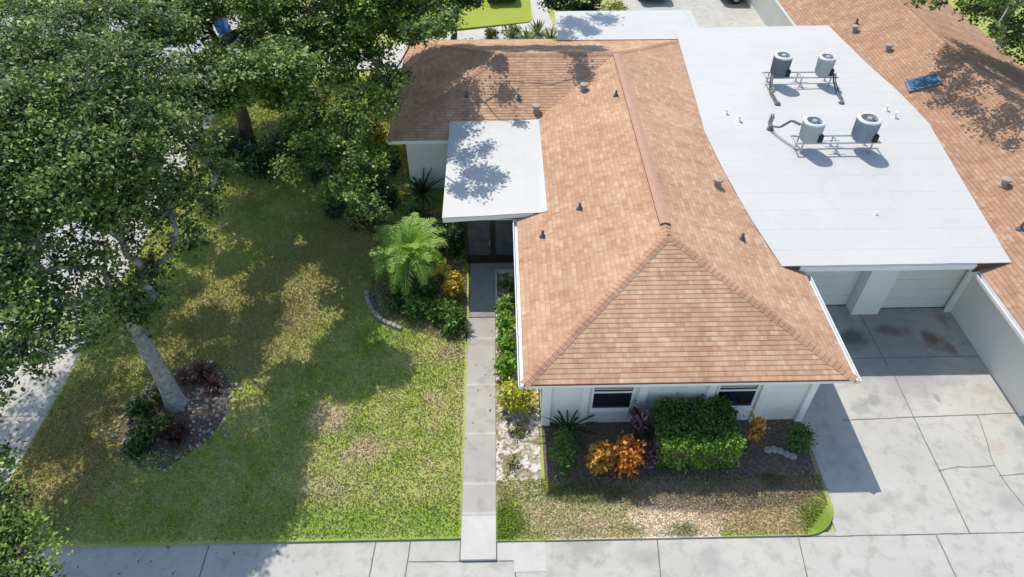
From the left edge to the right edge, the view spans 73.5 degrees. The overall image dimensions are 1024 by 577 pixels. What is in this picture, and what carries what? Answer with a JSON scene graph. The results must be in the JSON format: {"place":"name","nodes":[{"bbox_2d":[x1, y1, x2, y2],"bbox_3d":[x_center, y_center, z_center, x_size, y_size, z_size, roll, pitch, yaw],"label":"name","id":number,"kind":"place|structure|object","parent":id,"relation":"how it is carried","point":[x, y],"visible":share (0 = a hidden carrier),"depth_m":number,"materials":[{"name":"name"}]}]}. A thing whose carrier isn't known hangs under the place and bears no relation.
{"place":"outdoors","nodes":[
{"label":"outdoors","id":0,"kind":"place"},
{"bbox_2d":[0,79,218,481],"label":"side pavement","id":1,"kind":"structure","parent":0,"point":[43,400],"depth_m":20.98,"materials":[{"name":"concrete"}]},
{"bbox_2d":[0,3,254,395],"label":"street","id":2,"kind":"structure","parent":0,"point":[166,48],"depth_m":26.89,"materials":[{"name":"asphalt"}]},
{"bbox_2d":[212,15,230,32],"bbox_3d":[-16.524,-15.130,38.966,0.740,1.067,0.920,-1,44,-1],"label":"wheeled bin","id":3,"kind":"object","parent":2,"relation":"on","point":[225,24],"visible":0.42,"depth_m":38.86,"materials":[{"name":"blue plastic"}]},
{"bbox_2d":[1,75,468,547],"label":"lawn","id":4,"kind":"structure","parent":0,"point":[319,538],"depth_m":20.31,"materials":[{"name":"green plant"}]},
{"bbox_2d":[118,357,231,469],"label":"oak bed soil","id":5,"kind":"structure","parent":4,"relation":"on","point":[159,445],"depth_m":20.24,"materials":[{"name":"soil"}]},
{"bbox_2d":[0,0,247,422],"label":"oak tree","id":6,"kind":"object","parent":5,"relation":"on","point":[91,146],"visible":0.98,"depth_m":16.22,"materials":[{"name":"green plant"}]},
{"bbox_2d":[121,439,147,461],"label":"bed shrub","id":7,"kind":"object","parent":5,"relation":"on","point":[132,451],"visible":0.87,"depth_m":19.20,"materials":[{"name":"green plant"}]},
{"bbox_2d":[121,391,156,420],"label":"bed shrub","id":8,"kind":"object","parent":5,"relation":"on","point":[138,405],"visible":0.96,"depth_m":20.12,"materials":[{"name":"green plant"}]},
{"bbox_2d":[124,413,161,448],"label":"bed shrub","id":9,"kind":"object","parent":5,"relation":"on","point":[143,429],"visible":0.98,"depth_m":19.49,"materials":[{"name":"green plant"}]},
{"bbox_2d":[147,384,162,402],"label":"bed shrub","id":10,"kind":"object","parent":5,"relation":"on","point":[155,393],"visible":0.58,"depth_m":20.60,"materials":[{"name":"green plant"}]},
{"bbox_2d":[155,411,179,434],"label":"bed shrub","id":11,"kind":"object","parent":5,"relation":"on","point":[165,420],"visible":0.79,"depth_m":19.83,"materials":[{"name":"green plant"}]},
{"bbox_2d":[100,357,242,474],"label":"shell chips","id":12,"kind":"object","parent":5,"relation":"on","point":[149,468],"visible":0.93,"depth_m":20.15,"materials":[{"name":"white stone"}]},
{"bbox_2d":[161,419,194,449],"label":"bed shrub","id":13,"kind":"object","parent":5,"relation":"on","point":[174,433],"visible":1,"depth_m":19.55,"materials":[{"name":"purple plant"}]},
{"bbox_2d":[173,365,196,385],"bbox_3d":[-10.083,2.736,21.329,0.857,0.535,0.904,-1,44,-1],"label":"bromeliad","id":14,"kind":"object","parent":5,"relation":"on","point":[181,376],"visible":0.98,"depth_m":21.23,"materials":[{"name":"purple plant"}]},
{"bbox_2d":[186,358,216,385],"bbox_3d":[-9.666,2.631,21.387,1.012,0.626,1.024,-1,44,-1],"label":"bromeliad","id":15,"kind":"object","parent":5,"relation":"on","point":[201,372],"visible":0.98,"depth_m":21.33,"materials":[{"name":"purple plant"}]},
{"bbox_2d":[203,374,226,396],"bbox_3d":[-9.134,2.991,21.039,0.774,0.500,0.786,-1,44,-1],"label":"bromeliad","id":16,"kind":"object","parent":5,"relation":"on","point":[215,384],"visible":1,"depth_m":20.96,"materials":[{"name":"purple plant"}]},
{"bbox_2d":[205,121,258,166],"bbox_3d":[-12.068,-6.194,29.380,2.905,1.714,2.552,-30,52,-27],"label":"shade shrub","id":17,"kind":"object","parent":4,"relation":"on","point":[231,143],"visible":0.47,"depth_m":29.10,"materials":[{"name":"green plant"}]},
{"bbox_2d":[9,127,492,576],"bbox_3d":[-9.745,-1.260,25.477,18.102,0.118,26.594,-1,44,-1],"label":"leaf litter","id":18,"kind":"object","parent":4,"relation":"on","point":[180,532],"visible":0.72,"depth_m":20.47,"materials":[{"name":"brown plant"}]},
{"bbox_2d":[231,129,294,182],"bbox_3d":[-10.502,-5.707,28.966,2.951,1.621,2.878,-34,54,-30],"label":"shade shrub","id":19,"kind":"object","parent":4,"relation":"on","point":[266,154],"visible":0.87,"depth_m":28.60,"materials":[{"name":"green plant"}]},
{"bbox_2d":[78,0,469,224],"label":"shade tree","id":20,"kind":"object","parent":4,"relation":"on","point":[282,72],"visible":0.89,"depth_m":23.65,"materials":[{"name":"green plant"}]},
{"bbox_2d":[263,122,310,163],"bbox_3d":[-9.364,-6.263,29.508,2.562,1.654,2.480,29,51,26],"label":"shade shrub","id":21,"kind":"object","parent":4,"relation":"on","point":[281,137],"visible":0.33,"depth_m":29.23,"materials":[{"name":"green plant"}]},
{"bbox_2d":[301,156,337,185],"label":"garden shrub","id":22,"kind":"object","parent":4,"relation":"on","point":[316,173],"visible":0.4,"depth_m":28.19,"materials":[{"name":"green plant"}]},
{"bbox_2d":[320,196,347,219],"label":"garden shrub","id":23,"kind":"object","parent":4,"relation":"on","point":[334,210],"visible":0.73,"depth_m":26.77,"materials":[{"name":"green plant"}]},
{"bbox_2d":[342,207,369,230],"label":"garden shrub","id":24,"kind":"object","parent":4,"relation":"on","point":[356,223],"visible":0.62,"depth_m":26.17,"materials":[{"name":"green plant"}]},
{"bbox_2d":[346,135,389,164],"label":"garden shrub","id":25,"kind":"object","parent":4,"relation":"on","point":[374,146],"visible":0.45,"depth_m":29.52,"materials":[{"name":"green plant"}]},
{"bbox_2d":[352,78,385,104],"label":"garden shrub","id":26,"kind":"object","parent":4,"relation":"on","point":[376,94],"visible":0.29,"depth_m":32.98,"materials":[{"name":"green plant"}]},
{"bbox_2d":[358,174,393,199],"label":"garden shrub","id":27,"kind":"object","parent":4,"relation":"on","point":[382,183],"visible":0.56,"depth_m":27.56,"materials":[{"name":"green plant"}]},
{"bbox_2d":[363,215,389,232],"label":"garden shrub","id":28,"kind":"object","parent":4,"relation":"on","point":[371,225],"visible":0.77,"depth_m":26.12,"materials":[{"name":"green plant"}]},
{"bbox_2d":[368,123,388,143],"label":"garden shrub","id":29,"kind":"object","parent":4,"relation":"on","point":[381,136],"visible":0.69,"depth_m":30.53,"materials":[{"name":"green plant"}]},
{"bbox_2d":[364,290,401,330],"bbox_3d":[-4.518,0.787,23.337,0.460,0.151,2.330,-30,52,-27],"label":"bed edging","id":30,"kind":"object","parent":4,"relation":"on","point":[381,318],"visible":1,"depth_m":23.11,"materials":[{"name":"stone"}]},
{"bbox_2d":[373,186,402,211],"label":"garden shrub","id":31,"kind":"object","parent":4,"relation":"on","point":[391,200],"visible":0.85,"depth_m":27.14,"materials":[{"name":"green plant"}]},
{"bbox_2d":[379,148,403,175],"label":"garden shrub","id":32,"kind":"object","parent":4,"relation":"on","point":[394,164],"visible":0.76,"depth_m":28.63,"materials":[{"name":"green plant"}]},
{"bbox_2d":[369,214,466,340],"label":"palm bed soil","id":33,"kind":"object","parent":4,"relation":"on","point":[428,323],"visible":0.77,"depth_m":23.99,"materials":[{"name":"soil"}]},
{"bbox_2d":[383,290,404,312],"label":"garden shrub","id":34,"kind":"object","parent":33,"relation":"on","point":[393,301],"visible":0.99,"depth_m":23.29,"materials":[{"name":"green plant"}]},
{"bbox_2d":[383,275,411,296],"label":"leafy shrub","id":35,"kind":"object","parent":33,"relation":"on","point":[399,290],"visible":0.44,"depth_m":23.78,"materials":[{"name":"green plant"}]},
{"bbox_2d":[368,212,448,295],"bbox_3d":[-3.507,-1.095,23.711,2.713,2.329,2.876,-1,44,-1],"label":"palm","id":36,"kind":"object","parent":33,"relation":"on","point":[411,242],"visible":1,"depth_m":23.04,"materials":[{"name":"green plant"}]},
{"bbox_2d":[401,201,430,221],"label":"garden shrub","id":37,"kind":"object","parent":33,"relation":"on","point":[419,208],"visible":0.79,"depth_m":26.54,"materials":[{"name":"green plant"}]},
{"bbox_2d":[401,292,431,321],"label":"leafy shrub","id":38,"kind":"object","parent":33,"relation":"on","point":[413,306],"visible":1,"depth_m":22.90,"materials":[{"name":"green plant"}]},
{"bbox_2d":[413,275,442,297],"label":"garden shrub","id":39,"kind":"object","parent":33,"relation":"on","point":[428,289],"visible":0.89,"depth_m":23.73,"materials":[{"name":"green plant"}]},
{"bbox_2d":[425,295,451,325],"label":"leafy shrub","id":40,"kind":"object","parent":33,"relation":"on","point":[437,315],"visible":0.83,"depth_m":22.79,"materials":[{"name":"green plant"}]},
{"bbox_2d":[440,313,462,336],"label":"garden shrub","id":41,"kind":"object","parent":33,"relation":"on","point":[449,327],"visible":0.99,"depth_m":22.50,"materials":[{"name":"green plant"}]},
{"bbox_2d":[439,222,465,256],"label":"leafy shrub","id":42,"kind":"object","parent":33,"relation":"on","point":[457,244],"visible":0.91,"depth_m":24.80,"materials":[{"name":"green plant"}]},
{"bbox_2d":[441,270,466,299],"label":"leafy shrub","id":43,"kind":"object","parent":33,"relation":"on","point":[453,285],"visible":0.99,"depth_m":23.49,"materials":[{"name":"yellow plant"}]},
{"bbox_2d":[440,302,470,327],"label":"leafy shrub","id":44,"kind":"object","parent":33,"relation":"on","point":[456,310],"visible":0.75,"depth_m":22.73,"materials":[{"name":"green plant"}]},
{"bbox_2d":[400,167,443,208],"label":"spiky plant","id":45,"kind":"object","parent":4,"relation":"on","point":[421,188],"visible":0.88,"depth_m":27.94,"materials":[{"name":"green plant"}]},
{"bbox_2d":[0,532,852,576],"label":"pavement","id":46,"kind":"structure","parent":0,"point":[779,556],"depth_m":17.31,"materials":[{"name":"concrete"}]},
{"bbox_2d":[497,541,545,571],"bbox_3d":[0.235,6.800,17.382,1.220,0.060,0.790,-1,44,-1],"label":"pavement patch","id":47,"kind":"object","parent":46,"relation":"on","point":[527,556],"visible":1,"depth_m":17.40,"materials":[{"name":"concrete"}]},
{"bbox_2d":[317,23,545,69],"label":"path","id":48,"kind":"structure","parent":0,"point":[474,34],"depth_m":38.74,"materials":[{"name":"concrete"}]},
{"bbox_2d":[484,26,499,38],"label":"shrub","id":49,"kind":"object","parent":48,"relation":"on","point":[490,33],"visible":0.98,"depth_m":38.32,"materials":[{"name":"green plant"}]},
{"bbox_2d":[501,23,523,38],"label":"shrub","id":50,"kind":"object","parent":48,"relation":"on","point":[510,32],"visible":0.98,"depth_m":38.49,"materials":[{"name":"green plant"}]},
{"bbox_2d":[398,0,531,35],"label":"lawn","id":51,"kind":"structure","parent":0,"point":[499,13],"depth_m":40.96,"materials":[{"name":"green plant"}]},
{"bbox_2d":[42,0,1023,531],"bbox_3d":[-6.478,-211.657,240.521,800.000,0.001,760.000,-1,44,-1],"label":"ground","id":52,"kind":"structure","parent":0,"point":[950,2],"depth_m":39.68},
{"bbox_2d":[0,428,78,576],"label":"corner tree","id":53,"kind":"object","parent":52,"relation":"on","point":[13,527],"visible":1,"depth_m":13.35,"materials":[{"name":"green plant"}]},
{"bbox_2d":[159,0,407,54],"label":"shade tree","id":54,"kind":"object","parent":52,"relation":"on","point":[287,20],"visible":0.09,"depth_m":30.39,"materials":[{"name":"green plant"}]},
{"bbox_2d":[431,0,487,39],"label":"bushy tree","id":55,"kind":"object","parent":52,"relation":"on","point":[469,4],"visible":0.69,"depth_m":36.85,"materials":[{"name":"green plant"}]},
{"bbox_2d":[461,515,495,560],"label":"path slab","id":56,"kind":"structure","parent":52,"relation":"on","point":[478,537],"depth_m":17.62,"materials":[{"name":"concrete"}]},
{"bbox_2d":[462,485,495,511],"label":"path slab","id":57,"kind":"structure","parent":52,"relation":"on","point":[479,498],"depth_m":18.42,"materials":[{"name":"concrete"}]},
{"bbox_2d":[463,435,495,481],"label":"path slab","id":58,"kind":"structure","parent":52,"relation":"on","point":[479,458],"depth_m":19.29,"materials":[{"name":"concrete"}]},
{"bbox_2d":[465,386,495,431],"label":"path slab","id":59,"kind":"structure","parent":52,"relation":"on","point":[480,401],"depth_m":20.49,"materials":[{"name":"concrete"}]},
{"bbox_2d":[467,339,495,383],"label":"path slab","id":60,"kind":"structure","parent":52,"relation":"on","point":[481,354],"depth_m":21.81,"materials":[{"name":"concrete"}]},
{"bbox_2d":[468,318,494,337],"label":"path slab","id":61,"kind":"structure","parent":52,"relation":"on","point":[483,327],"depth_m":22.85,"materials":[{"name":"concrete"}]},
{"bbox_2d":[469,263,513,317],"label":"entry slab","id":62,"kind":"structure","parent":52,"relation":"on","point":[482,291],"depth_m":24.15,"materials":[{"name":"concrete"}]},
{"bbox_2d":[495,269,513,304],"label":"bed kerb","id":63,"kind":"structure","parent":52,"relation":"on","point":[504,271],"depth_m":24.73,"materials":[{"name":"concrete"}]},
{"bbox_2d":[495,273,540,497],"bbox_3d":[0.148,2.358,21.808,1.340,0.001,9.350,-1,44,-1],"label":"side bed","id":64,"kind":"object","parent":52,"relation":"on","point":[525,449],"visible":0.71,"depth_m":19.75,"materials":[{"name":"gravel"}]},
{"bbox_2d":[494,294,513,313],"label":"round shrub","id":65,"kind":"object","parent":64,"relation":"on","point":[502,303],"visible":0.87,"depth_m":23.00,"materials":[{"name":"green plant"}]},
{"bbox_2d":[491,350,517,380],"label":"leafy shrub","id":66,"kind":"object","parent":64,"relation":"on","point":[505,365],"visible":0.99,"depth_m":21.00,"materials":[{"name":"green plant"}]},
{"bbox_2d":[495,308,515,334],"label":"leafy shrub","id":67,"kind":"object","parent":64,"relation":"on","point":[505,321],"visible":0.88,"depth_m":22.35,"materials":[{"name":"green plant"}]},
{"bbox_2d":[495,328,516,356],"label":"leafy shrub","id":68,"kind":"object","parent":64,"relation":"on","point":[505,341],"visible":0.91,"depth_m":21.68,"materials":[{"name":"green plant"}]},
{"bbox_2d":[497,275,514,293],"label":"fern","id":69,"kind":"object","parent":64,"relation":"on","point":[510,285],"visible":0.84,"depth_m":24.20,"materials":[{"name":"green plant"}]},
{"bbox_2d":[493,377,540,418],"bbox_3d":[0.194,3.197,20.215,1.511,1.101,1.271,-1,44,-1],"label":"croton shrub","id":70,"kind":"object","parent":64,"relation":"on","point":[514,398],"visible":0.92,"depth_m":20.07,"materials":[{"name":"yellow plant"}]},
{"bbox_2d":[507,422,526,437],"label":"plant","id":71,"kind":"object","parent":64,"relation":"on","point":[515,431],"visible":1,"depth_m":19.81,"materials":[{"name":"green plant"}]},
{"bbox_2d":[545,23,557,38],"bbox_3d":[1.537,-12.677,37.264,3.590,0.060,8.938,30,52,27],"label":"bed","id":72,"kind":"object","parent":52,"relation":"on","point":[554,29],"visible":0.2,"depth_m":39.41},
{"bbox_2d":[526,19,550,37],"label":"agave","id":73,"kind":"object","parent":72,"relation":"on","point":[538,26],"visible":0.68,"depth_m":38.83,"materials":[{"name":"green plant"}]},
{"bbox_2d":[537,0,609,12],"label":"bushy tree","id":74,"kind":"object","parent":72,"relation":"on","point":[573,5],"visible":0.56,"depth_m":36.68,"materials":[{"name":"green plant"}]},
{"bbox_2d":[601,0,627,10],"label":"shrub","id":75,"kind":"object","parent":52,"relation":"on","point":[613,7],"visible":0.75,"depth_m":40.73,"materials":[{"name":"green plant"}]},
{"bbox_2d":[496,421,832,541],"bbox_3d":[4.070,5.206,18.981,9.020,0.100,3.570,-1,44,-1],"label":"front strip","id":76,"kind":"object","parent":52,"relation":"on","point":[822,522],"visible":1,"depth_m":18.15,"materials":[{"name":"green plant"}]},
{"bbox_2d":[496,472,827,539],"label":"lawn","id":77,"kind":"structure","parent":76,"relation":"on","point":[731,481],"depth_m":18.29,"materials":[{"name":"plant"}]},
{"bbox_2d":[542,419,814,486],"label":"bed mulch","id":78,"kind":"object","parent":76,"relation":"on","point":[756,459],"visible":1,"depth_m":19.31,"materials":[{"name":"soil"}]},
{"bbox_2d":[546,421,578,478],"bbox_3d":[1.416,4.448,18.877,0.939,1.148,1.724,-1,44,-1],"label":"round shrub","id":79,"kind":"object","parent":78,"relation":"on","point":[560,455],"visible":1,"depth_m":18.77,"materials":[{"name":"green plant"}]},
{"bbox_2d":[531,409,602,450],"bbox_3d":[1.604,3.956,19.723,2.031,0.990,1.866,35,54,30],"label":"spiky plant","id":80,"kind":"object","parent":78,"relation":"on","point":[569,425],"visible":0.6,"depth_m":19.77,"materials":[{"name":"green plant"}]},
{"bbox_2d":[585,439,613,475],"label":"croton shrub","id":81,"kind":"object","parent":78,"relation":"on","point":[599,456],"visible":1,"depth_m":18.37,"materials":[{"name":"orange plant"}]},
{"bbox_2d":[608,430,646,480],"bbox_3d":[3.072,4.521,18.636,1.129,1.384,1.354,-1,44,-1],"label":"croton shrub","id":82,"kind":"object","parent":78,"relation":"on","point":[627,456],"visible":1,"depth_m":18.34,"materials":[{"name":"orange plant"}]},
{"bbox_2d":[626,398,660,438],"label":"ti plant","id":83,"kind":"object","parent":78,"relation":"on","point":[639,414],"visible":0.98,"depth_m":18.95,"materials":[{"name":"purple plant"}]},
{"bbox_2d":[638,435,661,470],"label":"ti plant","id":84,"kind":"object","parent":78,"relation":"on","point":[649,456],"visible":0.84,"depth_m":18.75,"materials":[{"name":"purple plant"}]},
{"bbox_2d":[644,392,746,476],"bbox_3d":[5.100,4.067,19.087,2.684,1.776,1.885,-1,44,-1],"label":"clipped hedge","id":85,"kind":"object","parent":78,"relation":"on","point":[698,434],"visible":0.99,"depth_m":18.67,"materials":[{"name":"green plant"}]},
{"bbox_2d":[745,412,769,452],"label":"croton shrub","id":86,"kind":"object","parent":78,"relation":"on","point":[754,432],"visible":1,"depth_m":18.63,"materials":[{"name":"orange plant"}]},
{"bbox_2d":[764,446,796,459],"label":"edging stones","id":87,"kind":"object","parent":78,"relation":"on","point":[780,450],"visible":1,"depth_m":19.43,"materials":[{"name":"stone"}]},
{"bbox_2d":[777,420,817,453],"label":"round shrub","id":88,"kind":"object","parent":78,"relation":"on","point":[800,437],"visible":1,"depth_m":19.25,"materials":[{"name":"green plant"}]},
{"bbox_2d":[901,0,1023,65],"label":"roadside tree","id":89,"kind":"object","parent":52,"relation":"on","point":[1004,31],"visible":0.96,"depth_m":28.20,"materials":[{"name":"plant"}]},
{"bbox_2d":[530,0,553,28],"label":"walk","id":90,"kind":"structure","parent":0,"point":[540,14],"depth_m":40.87,"materials":[{"name":"concrete"}]},
{"bbox_2d":[621,0,761,27],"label":"drive","id":91,"kind":"structure","parent":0,"point":[715,13],"depth_m":41.58,"materials":[{"name":"concrete"}]},
{"bbox_2d":[801,305,1023,576],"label":"driveway","id":92,"kind":"structure","parent":0,"point":[882,476],"depth_m":19.53,"materials":[{"name":"concrete"}]},
{"bbox_2d":[46,314,1023,576],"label":"concrete joint","id":93,"kind":"object","parent":92,"relation":"on","point":[816,536],"visible":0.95,"depth_m":17.78,"materials":[{"name":"concrete"}]},
{"bbox_2d":[385,10,1011,425],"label":"house","id":94,"kind":"structure","parent":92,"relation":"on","point":[637,206],"depth_m":22.91,"materials":[{"name":"beige tile"}]},
{"bbox_2d":[465,220,513,262],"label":"entry screen door","id":95,"kind":"structure","parent":94,"relation":"in","point":[480,247],"depth_m":24.46,"materials":[{"name":"black metal"}]},
{"bbox_2d":[589,387,635,412],"bbox_3d":[2.825,2.924,19.132,1.240,1.650,0.107,-1,44,-1],"label":"window","id":96,"kind":"structure","parent":94,"relation":"in","point":[603,399],"depth_m":19.38,"materials":[{"name":"white paint"}]},
{"bbox_2d":[713,385,760,409],"bbox_3d":[6.320,2.875,19.182,1.210,1.650,0.107,-1,44,-1],"label":"window","id":97,"kind":"structure","parent":94,"relation":"in","point":[744,396],"depth_m":19.34,"materials":[{"name":"white paint"}]},
{"bbox_2d":[767,114,801,130],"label":"refrigerant pipes","id":98,"kind":"object","parent":94,"relation":"on","point":[770,128],"visible":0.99,"depth_m":25.37,"materials":[{"name":"metal"}]},
{"bbox_2d":[762,71,838,86],"bbox_3d":[11.821,-8.635,28.277,3.000,0.414,0.620,-1,44,-1],"label":"equipment stand","id":99,"kind":"object","parent":94,"relation":"on","point":[796,77],"visible":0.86,"depth_m":28.13,"materials":[{"name":"metal"}]},
{"bbox_2d":[770,51,792,77],"bbox_3d":[10.911,-9.077,27.815,0.705,0.865,0.710,-1,44,-1],"label":"air conditioner","id":100,"kind":"object","parent":99,"relation":"on","point":[781,64],"visible":1,"depth_m":27.62,"materials":[{"name":"grey metal"}]},
{"bbox_2d":[815,53,835,76],"bbox_3d":[12.721,-9.074,27.870,0.645,0.785,0.648,-1,44,-1],"label":"air conditioner","id":101,"kind":"object","parent":99,"relation":"on","point":[825,64],"visible":1,"depth_m":27.70,"materials":[{"name":"grey metal"}]},
{"bbox_2d":[805,271,861,305],"bbox_3d":[10.152,-0.229,22.914,2.750,2.261,0.055,-1,44,-1],"label":"garage door","id":102,"kind":"structure","parent":94,"relation":"in","point":[834,287],"depth_m":22.99,"materials":[{"name":"paint"}]},
{"bbox_2d":[790,134,881,153],"bbox_3d":[11.620,-5.226,24.750,3.100,0.414,0.620,-1,44,-1],"label":"equipment stand","id":103,"kind":"object","parent":94,"relation":"on","point":[830,143],"visible":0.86,"depth_m":24.61,"materials":[{"name":"metal"}]},
{"bbox_2d":[799,116,825,143],"bbox_3d":[10.631,-5.631,24.322,0.725,0.765,0.730,-1,44,-1],"label":"air conditioner","id":104,"kind":"object","parent":103,"relation":"on","point":[811,129],"visible":1,"depth_m":24.13,"materials":[{"name":"grey metal"}]},
{"bbox_2d":[851,113,881,143],"bbox_3d":[12.550,-5.687,24.321,0.785,0.845,0.792,-1,44,-1],"label":"air conditioner","id":105,"kind":"object","parent":103,"relation":"on","point":[866,128],"visible":1,"depth_m":24.13,"materials":[{"name":"grey metal"}]},
{"bbox_2d":[881,269,968,307],"bbox_3d":[13.715,-0.153,22.837,2.510,2.261,0.055,-1,44,-1],"label":"garage door","id":106,"kind":"structure","parent":94,"relation":"in","point":[911,288],"depth_m":22.97,"materials":[{"name":"paint"}]},
{"bbox_2d":[745,0,1023,415],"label":"neighbouring house","id":107,"kind":"structure","parent":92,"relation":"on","point":[951,79],"depth_m":26.18,"materials":[{"name":"brown"}]},
{"bbox_2d":[939,415,1023,505],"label":"concrete crack","id":108,"kind":"object","parent":92,"relation":"on","point":[990,465],"visible":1,"depth_m":19.18,"materials":[{"name":"concrete"}]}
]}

